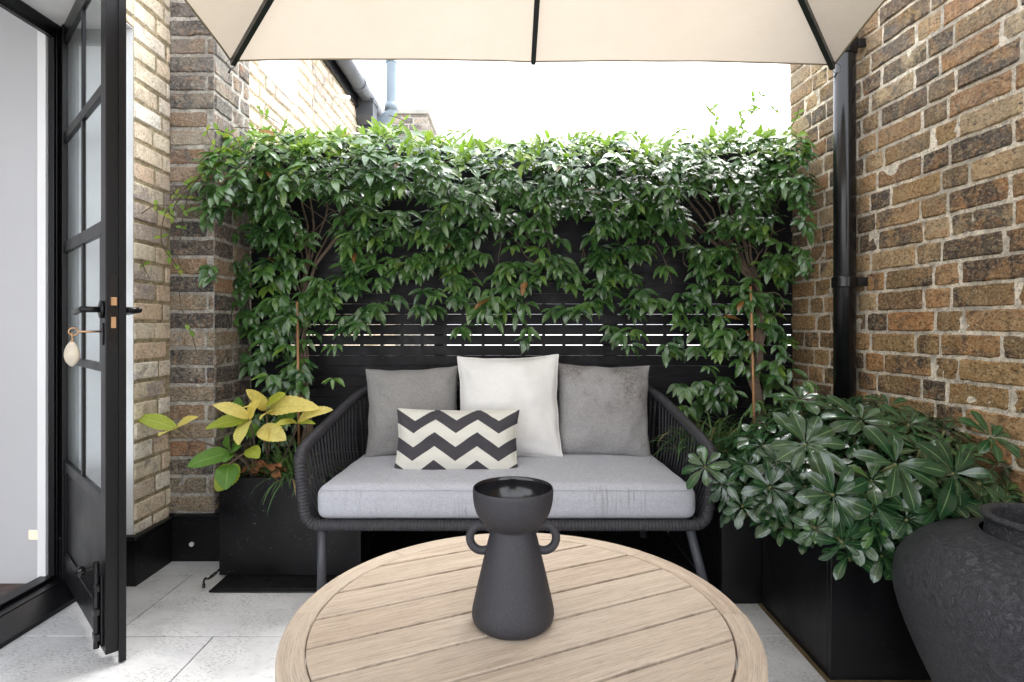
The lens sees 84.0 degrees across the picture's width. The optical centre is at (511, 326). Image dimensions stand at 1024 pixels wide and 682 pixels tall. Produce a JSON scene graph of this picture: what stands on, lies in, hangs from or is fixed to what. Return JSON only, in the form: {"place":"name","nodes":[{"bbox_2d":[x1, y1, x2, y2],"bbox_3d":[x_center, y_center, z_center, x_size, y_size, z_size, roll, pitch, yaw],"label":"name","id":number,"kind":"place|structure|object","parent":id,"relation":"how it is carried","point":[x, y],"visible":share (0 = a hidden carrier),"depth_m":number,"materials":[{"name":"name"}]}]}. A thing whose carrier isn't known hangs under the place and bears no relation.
{"place":"outdoors","nodes":[
{"label":"outdoors","id":0,"kind":"place"},
{"bbox_2d":[0,583,25,596],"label":"floor","id":1,"kind":"structure","parent":0,"point":[5,588],"depth_m":2.17,"materials":[{"name":"brown wood"}]},
{"bbox_2d":[0,531,825,681],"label":"paving","id":2,"kind":"structure","parent":0,"point":[182,625],"depth_m":1.81,"materials":[{"name":"stone"}]},
{"bbox_2d":[170,0,250,512],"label":"brick pier","id":3,"kind":"structure","parent":2,"relation":"on","point":[205,91],"depth_m":2.44,"materials":[{"name":"brown brick"}]},
{"bbox_2d":[202,569,219,587],"bbox_3d":[-1.165,0.962,2.183,0.045,0.049,0.069,0,0,30],"label":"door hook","id":4,"kind":"object","parent":2,"relation":"on","point":[209,577],"depth_m":2.20,"materials":[{"name":"black metal"}]},
{"bbox_2d":[209,530,696,592],"bbox_3d":[-0.194,0.993,2.454,1.888,0.012,0.644,0,0,0],"label":"floor mat","id":5,"kind":"object","parent":2,"relation":"on","point":[661,544],"visible":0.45,"depth_m":2.53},
{"bbox_2d":[219,451,387,574],"bbox_3d":[-0.881,0.795,2.504,0.563,0.386,0.492,0,0,0],"label":"planter","id":6,"kind":"object","parent":5,"relation":"on","point":[279,538],"visible":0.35,"depth_m":2.26,"materials":[{"name":"black paint"}]},
{"bbox_2d":[138,389,332,490],"bbox_3d":[-1.104,0.468,2.357,0.780,0.430,0.386,0,0,0],"label":"potted plant","id":7,"kind":"object","parent":6,"relation":"in","point":[285,408],"visible":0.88,"depth_m":2.27,"materials":[{"name":"plant"}]},
{"bbox_2d":[234,431,343,513],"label":"strap grass","id":8,"kind":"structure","parent":6,"relation":"in","point":[290,472],"depth_m":2.30,"materials":[{"name":"green plant"}]},
{"bbox_2d":[140,105,581,455],"bbox_3d":[-0.616,-0.216,2.613,1.888,1.662,0.776,0,0,0],"label":"climbing jasmine","id":9,"kind":"object","parent":6,"relation":"in","point":[372,183],"visible":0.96,"depth_m":2.58,"materials":[{"name":"green plant"}]},
{"bbox_2d":[296,302,299,443],"bbox_3d":[-0.976,0.249,2.595,0.012,0.728,0.111,0,0,-26],"label":"bamboo cane","id":10,"kind":"object","parent":9,"relation":"attached to","point":[298,413],"visible":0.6,"depth_m":2.61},
{"bbox_2d":[293,382,718,590],"bbox_3d":[-0.020,0.628,2.369,1.543,0.730,0.714,0,0,0],"label":"garden sofa","id":11,"kind":"object","parent":5,"relation":"on","point":[701,518],"visible":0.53,"depth_m":2.07,"materials":[{"name":"wicker"}]},
{"bbox_2d":[318,454,694,517],"bbox_3d":[-0.020,0.632,2.341,1.377,0.137,0.607,0,0,0],"label":"seat cushion","id":12,"kind":"object","parent":11,"relation":"on","point":[595,486],"visible":0.72,"depth_m":2.06,"materials":[{"name":"grey fabric"}]},
{"bbox_2d":[365,366,457,456],"bbox_3d":[-0.447,0.383,2.575,0.423,0.403,0.163,-2,-14,-8],"label":"pillow","id":13,"kind":"object","parent":12,"relation":"on","point":[390,393],"visible":0.69,"depth_m":2.53,"materials":[{"name":"grey fabric"}]},
{"bbox_2d":[394,408,519,469],"bbox_3d":[-0.224,0.472,2.315,0.509,0.277,0.146,0,-20,0],"label":"pillow","id":14,"kind":"object","parent":12,"relation":"on","point":[447,439],"visible":0.79,"depth_m":2.27,"materials":[{"name":"fabric"}]},
{"bbox_2d":[457,354,562,456],"bbox_3d":[-0.014,0.355,2.530,0.464,0.464,0.169,-1,-14,0],"label":"pillow","id":15,"kind":"object","parent":12,"relation":"on","point":[527,387],"visible":0.73,"depth_m":2.48,"materials":[{"name":"white fabric"}]},
{"bbox_2d":[558,363,650,456],"bbox_3d":[0.410,0.379,2.577,0.428,0.423,0.161,2,-14,4],"label":"pillow","id":16,"kind":"object","parent":12,"relation":"on","point":[602,410],"visible":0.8,"depth_m":2.52,"materials":[{"name":"grey fabric"}]},
{"bbox_2d":[275,533,767,681],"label":"round table","id":17,"kind":"object","parent":2,"relation":"on","point":[624,614],"visible":0.81,"depth_m":1.10,"materials":[{"name":"beige wood"}]},
{"bbox_2d":[466,476,559,639],"bbox_3d":[0.002,0.447,1.117,0.161,0.266,0.161,0,0,36],"label":"vase","id":18,"kind":"object","parent":17,"relation":"on","point":[513,599],"visible":1,"depth_m":1.07,"materials":[{"name":"ceramic"}]},
{"bbox_2d":[184,0,885,82],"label":"parasol","id":19,"kind":"object","parent":2,"relation":"on","point":[797,32],"visible":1,"depth_m":2.03,"materials":[{"name":"fabric"}]},
{"bbox_2d":[669,427,846,603],"bbox_3d":[0.999,0.743,2.400,0.483,0.515,0.700,0,0,0],"label":"planter","id":20,"kind":"object","parent":2,"relation":"on","point":[731,554],"visible":0.23,"depth_m":2.05,"materials":[{"name":"black paint"}]},
{"bbox_2d":[450,91,821,433],"bbox_3d":[0.625,-0.277,2.698,1.827,1.649,0.637,0,0,0],"label":"climbing jasmine","id":21,"kind":"object","parent":20,"relation":"in","point":[647,200],"visible":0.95,"depth_m":2.58,"materials":[{"name":"green plant"}]},
{"bbox_2d":[749,286,754,436],"bbox_3d":[1.088,0.180,2.570,0.012,0.732,0.156,0,0,16],"label":"bamboo cane","id":22,"kind":"object","parent":21,"relation":"attached to","point":[752,364],"visible":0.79,"depth_m":2.57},
{"bbox_2d":[644,402,764,465],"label":"strap grass","id":23,"kind":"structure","parent":20,"relation":"in","point":[712,434],"depth_m":2.35,"materials":[{"name":"green plant"}]},
{"bbox_2d":[758,603,931,681],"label":"edging strip","id":24,"kind":"object","parent":2,"relation":"on","point":[799,648],"visible":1,"depth_m":1.68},
{"bbox_2d":[762,522,930,679],"bbox_3d":[1.185,0.785,1.825,0.571,0.430,0.443,0,0,0],"label":"planter","id":25,"kind":"object","parent":2,"relation":"on","point":[850,624],"visible":0.27,"depth_m":1.60,"materials":[{"name":"black paint"}]},
{"bbox_2d":[681,385,1023,582],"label":"evergreen shrub","id":26,"kind":"object","parent":25,"relation":"in","point":[892,504],"visible":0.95,"depth_m":1.61,"materials":[{"name":"green plant"}]},
{"bbox_2d":[790,0,1023,500],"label":"brick wall","id":27,"kind":"structure","parent":2,"relation":"on","point":[940,199],"depth_m":1.95,"materials":[{"name":"brown brick"}]},
{"bbox_2d":[831,35,867,438],"bbox_3d":[1.385,-0.600,2.297,0.177,3.200,0.101,0,0,0],"label":"downpipe","id":28,"kind":"object","parent":27,"relation":"attached to","point":[846,281],"visible":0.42,"depth_m":2.27,"materials":[{"name":"black metal"}]},
{"bbox_2d":[892,502,1023,681],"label":"urn","id":29,"kind":"object","parent":2,"relation":"on","point":[958,584],"visible":1,"depth_m":1.23,"materials":[{"name":"stone"}]},
{"bbox_2d":[353,60,790,324],"label":"sky","id":30,"kind":"structure","parent":0,"point":[503,100],"materials":[{"name":"white"}]},
{"bbox_2d":[447,334,790,334],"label":"ground","id":31,"kind":"structure","parent":0,"point":[571,334],"depth_m":72.41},
{"bbox_2d":[0,8,36,582],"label":"room wall","id":32,"kind":"structure","parent":31,"relation":"on","point":[18,289],"depth_m":2.20,"materials":[{"name":"paint"}]},
{"bbox_2d":[29,530,36,539],"bbox_3d":[-1.849,0.806,2.197,0.037,0.037,0.004,0,0,0],"label":"step light","id":33,"kind":"object","parent":32,"relation":"attached to","point":[32,534],"visible":0.71,"depth_m":2.19,"materials":[{"name":"white plastic"}]},
{"bbox_2d":[21,0,170,534],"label":"brick wall","id":34,"kind":"structure","parent":31,"relation":"on","point":[148,21],"depth_m":2.31,"materials":[{"name":"beige brick"}]},
{"bbox_2d":[0,0,75,648],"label":"door frame","id":35,"kind":"object","parent":34,"relation":"attached to","point":[44,595],"visible":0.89,"depth_m":2.17,"materials":[{"name":"black paint"}]},
{"bbox_2d":[60,0,141,662],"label":"glazed door","id":36,"kind":"structure","parent":35,"relation":"attached to","point":[93,539],"depth_m":1.69,"materials":[{"name":"black glass"}]},
{"bbox_2d":[64,327,100,366],"bbox_3d":[-1.249,0.059,1.654,0.088,0.115,0.031,0,0,-32],"label":"key and fob","id":37,"kind":"object","parent":36,"relation":"attached to","point":[71,354],"visible":1,"depth_m":1.64,"materials":[{"name":"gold metal"}]},
{"bbox_2d":[22,0,132,534],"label":"white reveal","id":38,"kind":"object","parent":34,"relation":"attached to","point":[57,11],"visible":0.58,"depth_m":2.21,"materials":[{"name":"white paint"}]},
{"bbox_2d":[56,513,218,586],"bbox_3d":[-1.459,0.900,2.309,0.634,0.200,0.221,0,0,-38],"label":"skirting board","id":39,"kind":"object","parent":34,"relation":"attached to","point":[151,550],"visible":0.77,"depth_m":2.41,"materials":[{"name":"black paint"}]},
{"bbox_2d":[250,60,394,461],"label":"neighbour house","id":40,"kind":"structure","parent":31,"relation":"on","point":[298,94],"depth_m":3.48,"materials":[{"name":"brick"}]},
{"bbox_2d":[333,94,349,99],"bbox_3d":[-1.235,-1.655,4.100,0.132,0.039,0.028,0,0,0],"label":"overflow pipe","id":41,"kind":"object","parent":40,"relation":"attached to","point":[337,96],"visible":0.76,"depth_m":4.09,"materials":[{"name":"white paint"}]},
{"bbox_2d":[355,98,377,138],"bbox_3d":[-1.218,-1.169,4.750,0.164,1.580,0.164,0,0,0],"label":"rain hopper","id":42,"kind":"object","parent":40,"relation":"attached to","point":[365,111],"visible":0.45,"depth_m":4.68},
{"bbox_2d":[335,60,400,148],"bbox_3d":[-1.200,-1.900,4.675,0.126,0.126,3.150,0,0,0],"label":"gutter","id":43,"kind":"object","parent":40,"relation":"attached to","point":[356,79],"visible":0.38,"depth_m":4.35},
{"bbox_2d":[371,60,397,148],"bbox_3d":[-1.123,-2.291,5.000,0.241,2.619,0.116,0,0,0],"label":"vent pipe","id":44,"kind":"object","parent":40,"relation":"attached to","point":[391,107],"visible":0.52,"depth_m":4.96,"materials":[{"name":"grey plastic"}]},
{"bbox_2d":[382,109,437,334],"bbox_3d":[-1.442,-0.834,7.375,0.853,3.668,0.810,0,0,0],"label":"chimney stack","id":45,"kind":"object","parent":31,"relation":"on","point":[420,120],"visible":0.06,"depth_m":7.00,"materials":[{"name":"brick"}]},
{"label":"paving bed","id":46,"kind":"structure","parent":0,"visible":0},
{"bbox_2d":[251,149,792,519],"bbox_3d":[0.049,0.076,2.834,2.647,1.887,0.111,0,0,0],"label":"slatted fence","id":47,"kind":"object","parent":46,"relation":"on","point":[351,362],"visible":0.21,"depth_m":2.78,"materials":[{"name":"black wood"}]}
]}

